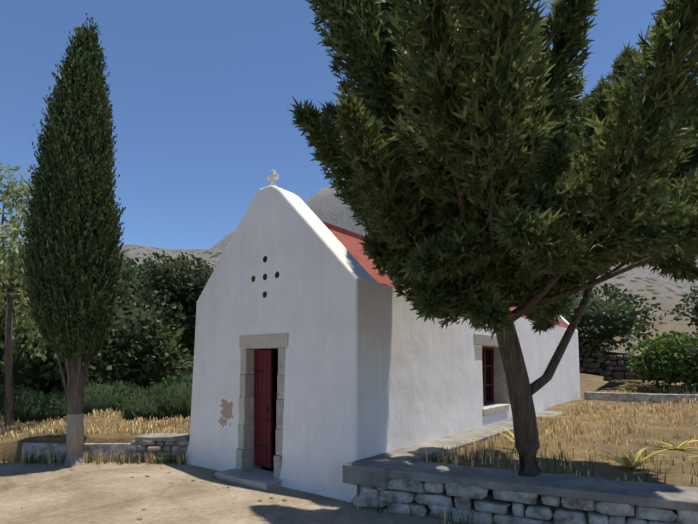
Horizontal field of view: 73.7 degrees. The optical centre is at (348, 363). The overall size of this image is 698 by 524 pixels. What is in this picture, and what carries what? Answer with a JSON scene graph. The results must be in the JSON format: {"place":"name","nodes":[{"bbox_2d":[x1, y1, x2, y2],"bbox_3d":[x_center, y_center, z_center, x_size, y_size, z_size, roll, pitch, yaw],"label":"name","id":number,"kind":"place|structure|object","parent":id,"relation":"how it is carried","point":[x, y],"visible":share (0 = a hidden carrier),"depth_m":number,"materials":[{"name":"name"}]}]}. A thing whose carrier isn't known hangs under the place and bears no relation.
{"place":"outdoors","nodes":[
{"label":"outdoors","id":0,"kind":"place"},
{"bbox_2d":[0,364,192,460],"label":"dry grass","id":1,"kind":"structure","parent":0,"point":[12,445],"depth_m":8.64,"materials":[{"name":"beige plant"}]},
{"bbox_2d":[0,249,33,356],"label":"tree","id":2,"kind":"object","parent":1,"relation":"on","point":[2,316],"depth_m":16.61,"materials":[{"name":"green plant"}]},
{"bbox_2d":[0,162,114,425],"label":"eucalyptus tree","id":3,"kind":"object","parent":1,"relation":"on","point":[19,196],"depth_m":11.70,"materials":[{"name":"green plant"}]},
{"bbox_2d":[17,13,126,465],"bbox_3d":[-4.803,-2.099,8.206,1.592,7.754,1.650,0,0,38],"label":"cypress tree","id":4,"kind":"object","parent":1,"relation":"on","point":[82,79],"depth_m":7.81,"materials":[{"name":"green plant"}]},
{"bbox_2d":[0,284,190,395],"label":"bush","id":5,"kind":"object","parent":1,"relation":"on","point":[142,301],"depth_m":16.00,"materials":[{"name":"green plant"}]},
{"bbox_2d":[0,369,192,421],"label":"rosemary shrubs","id":6,"kind":"object","parent":1,"relation":"on","point":[98,404],"depth_m":11.50,"materials":[{"name":"green plant"}]},
{"bbox_2d":[47,296,193,389],"bbox_3d":[-8.917,-0.494,17.662,6.119,4.434,5.291,0,0,38],"label":"bush","id":7,"kind":"object","parent":1,"relation":"on","point":[183,364],"depth_m":16.92,"materials":[{"name":"green plant"}]},
{"bbox_2d":[114,256,160,306],"bbox_3d":[-11.540,-2.718,24.782,6.875,6.935,7.543,0,0,38],"label":"tree","id":8,"kind":"object","parent":1,"relation":"on","point":[128,275],"depth_m":22.62,"materials":[{"name":"green plant"}]},
{"bbox_2d":[132,250,216,368],"bbox_3d":[-8.375,-2.125,22.676,6.112,6.042,6.299,0,0,38],"label":"tree","id":9,"kind":"object","parent":1,"relation":"on","point":[186,262],"depth_m":20.75,"materials":[{"name":"green plant"}]},
{"bbox_2d":[0,461,475,523],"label":"courtyard paving","id":10,"kind":"structure","parent":0,"point":[55,492],"depth_m":6.02,"materials":[{"name":"beige concrete"}]},
{"bbox_2d":[21,442,136,461],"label":"plastered wall","id":11,"kind":"structure","parent":10,"relation":"on","point":[120,448],"depth_m":8.41,"materials":[{"name":"stone"}]},
{"bbox_2d":[131,440,188,462],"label":"stone wall","id":12,"kind":"structure","parent":10,"relation":"on","point":[141,447],"depth_m":8.36,"materials":[{"name":"grey stone"}]},
{"bbox_2d":[135,433,189,440],"bbox_3d":[-3.367,1.346,8.584,0.965,0.084,0.482,0,0,2],"label":"wall cap","id":13,"kind":"object","parent":12,"relation":"on","point":[167,437],"visible":0.73,"depth_m":8.36,"materials":[{"name":"concrete"}]},
{"bbox_2d":[71,462,399,523],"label":"pebbles","id":14,"kind":"object","parent":10,"relation":"on","point":[259,500],"visible":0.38,"depth_m":6.33,"materials":[{"name":"stone"}]},
{"bbox_2d":[215,467,281,489],"bbox_3d":[-1.438,1.728,7.107,1.186,0.100,0.629,0,0,38],"label":"doorstep","id":15,"kind":"object","parent":10,"relation":"on","point":[258,478],"depth_m":6.95,"materials":[{"name":"grey stone"}]},
{"bbox_2d":[0,440,697,523],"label":"grass tufts","id":16,"kind":"object","parent":10,"relation":"on","point":[158,460],"depth_m":6.46,"materials":[{"name":"beige plant"}]},
{"bbox_2d":[0,0,697,249],"label":"sky","id":17,"kind":"structure","parent":0,"point":[202,91],"materials":[{"name":"blue"}]},
{"bbox_2d":[119,186,697,471],"bbox_3d":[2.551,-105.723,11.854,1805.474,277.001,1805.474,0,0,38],"label":"terrain","id":18,"kind":"structure","parent":0,"point":[325,204],"depth_m":89.05,"materials":[{"name":"grey stone"}]},
{"bbox_2d":[0,384,697,523],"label":"dry grass blades","id":19,"kind":"object","parent":18,"relation":"on","point":[34,429],"visible":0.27,"depth_m":9.04,"materials":[{"name":"beige plant"}]},
{"bbox_2d":[378,284,576,453],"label":"side wall","id":20,"kind":"structure","parent":18,"relation":"on","point":[431,381],"depth_m":7.89,"materials":[{"name":"white paint"}]},
{"bbox_2d":[185,185,381,502],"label":"front wall","id":21,"kind":"structure","parent":20,"relation":"attached to","point":[289,263],"depth_m":6.76,"materials":[{"name":"white paint"}]},
{"bbox_2d":[236,333,288,477],"bbox_3d":[-1.266,0.662,7.285,1.110,2.228,0.422,0,0,38],"label":"door frame","id":22,"kind":"object","parent":21,"relation":"attached to","point":[249,345],"visible":0.4,"depth_m":7.41,"materials":[{"name":"grey stone"}]},
{"bbox_2d":[254,350,272,467],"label":"door leaves","id":23,"kind":"object","parent":22,"relation":"attached to","point":[263,400],"visible":0.98,"depth_m":7.41,"materials":[{"name":"red wood"}]},
{"bbox_2d":[254,370,268,447],"bbox_3d":[-1.408,0.710,7.432,0.355,1.235,0.032,0,0,38],"label":"door hardware","id":24,"kind":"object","parent":23,"relation":"attached to","point":[259,445],"depth_m":7.42,"materials":[{"name":"metal"}]},
{"bbox_2d":[267,170,278,185],"bbox_3d":[-1.203,-2.912,7.396,0.220,0.320,0.070,0,0,38],"label":"cross","id":25,"kind":"object","parent":21,"relation":"on","point":[273,177],"visible":0.71,"depth_m":7.37,"materials":[{"name":"white stone"}]},
{"bbox_2d":[322,221,567,327],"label":"roof","id":26,"kind":"structure","parent":20,"relation":"on","point":[348,240],"depth_m":7.95,"materials":[{"name":"red tile"}]},
{"bbox_2d":[474,333,508,415],"bbox_3d":[2.976,0.223,9.903,0.390,1.630,2.130,0,0,38],"label":"stone window","id":27,"kind":"structure","parent":20,"relation":"attached to","point":[486,340],"depth_m":9.51,"materials":[{"name":"grey stone"}]},
{"bbox_2d":[482,347,493,404],"bbox_3d":[2.832,0.263,10.132,0.060,1.270,1.550,0,0,38],"label":"window frame","id":28,"kind":"object","parent":27,"relation":"in","point":[491,366],"visible":0.4,"depth_m":10.51,"materials":[{"name":"red wood"}]},
{"bbox_2d":[556,315,580,398],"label":"end wall","id":29,"kind":"structure","parent":20,"relation":"attached to","point":[564,321],"depth_m":15.60,"materials":[{"name":"white paint"}]},
{"bbox_2d":[559,283,667,355],"bbox_3d":[10.011,-1.123,22.939,9.540,6.031,9.561,0,0,38],"label":"olive tree","id":30,"kind":"object","parent":18,"relation":"on","point":[620,299],"depth_m":19.42,"materials":[{"name":"green plant"}]},
{"bbox_2d":[351,478,697,523],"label":"retaining wall","id":31,"kind":"structure","parent":0,"point":[400,494],"depth_m":5.03,"materials":[{"name":"grey stone"}]},
{"bbox_2d":[387,461,697,511],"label":"coping wall","id":32,"kind":"structure","parent":31,"relation":"on","point":[676,497],"depth_m":4.92,"materials":[{"name":"concrete"}]},
{"bbox_2d":[424,379,697,486],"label":"dry grass field","id":33,"kind":"structure","parent":0,"point":[609,469],"depth_m":7.29,"materials":[{"name":"beige plant"}]},
{"bbox_2d":[342,411,564,487],"bbox_3d":[3.053,1.358,9.290,0.588,0.240,9.417,0,0,38],"label":"paved ledge","id":34,"kind":"object","parent":33,"relation":"on","point":[371,471],"visible":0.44,"depth_m":6.37,"materials":[{"name":"concrete"}]},
{"bbox_2d":[287,0,697,476],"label":"tree","id":35,"kind":"object","parent":33,"relation":"on","point":[548,137],"depth_m":3.46,"materials":[{"name":"green plant"}]},
{"bbox_2d":[489,426,697,468],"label":"strap leaves","id":36,"kind":"object","parent":33,"relation":"on","point":[626,462],"visible":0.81,"depth_m":6.00,"materials":[{"name":"green plant"}]},
{"bbox_2d":[584,392,697,402],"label":"wall","id":37,"kind":"structure","parent":33,"relation":"on","point":[633,397],"depth_m":14.37,"materials":[{"name":"stone"}]},
{"bbox_2d":[625,330,697,390],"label":"green bush","id":38,"kind":"object","parent":33,"relation":"on","point":[674,373],"depth_m":17.20,"materials":[{"name":"green plant"}]},
{"bbox_2d":[664,286,697,332],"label":"olive tree","id":39,"kind":"object","parent":33,"relation":"on","point":[689,295],"depth_m":23.45,"materials":[{"name":"green plant"}]},
{"bbox_2d":[579,346,685,380],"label":"stone wall","id":40,"kind":"structure","parent":0,"point":[616,375],"depth_m":22.01,"materials":[{"name":"grey stone"}]}
]}

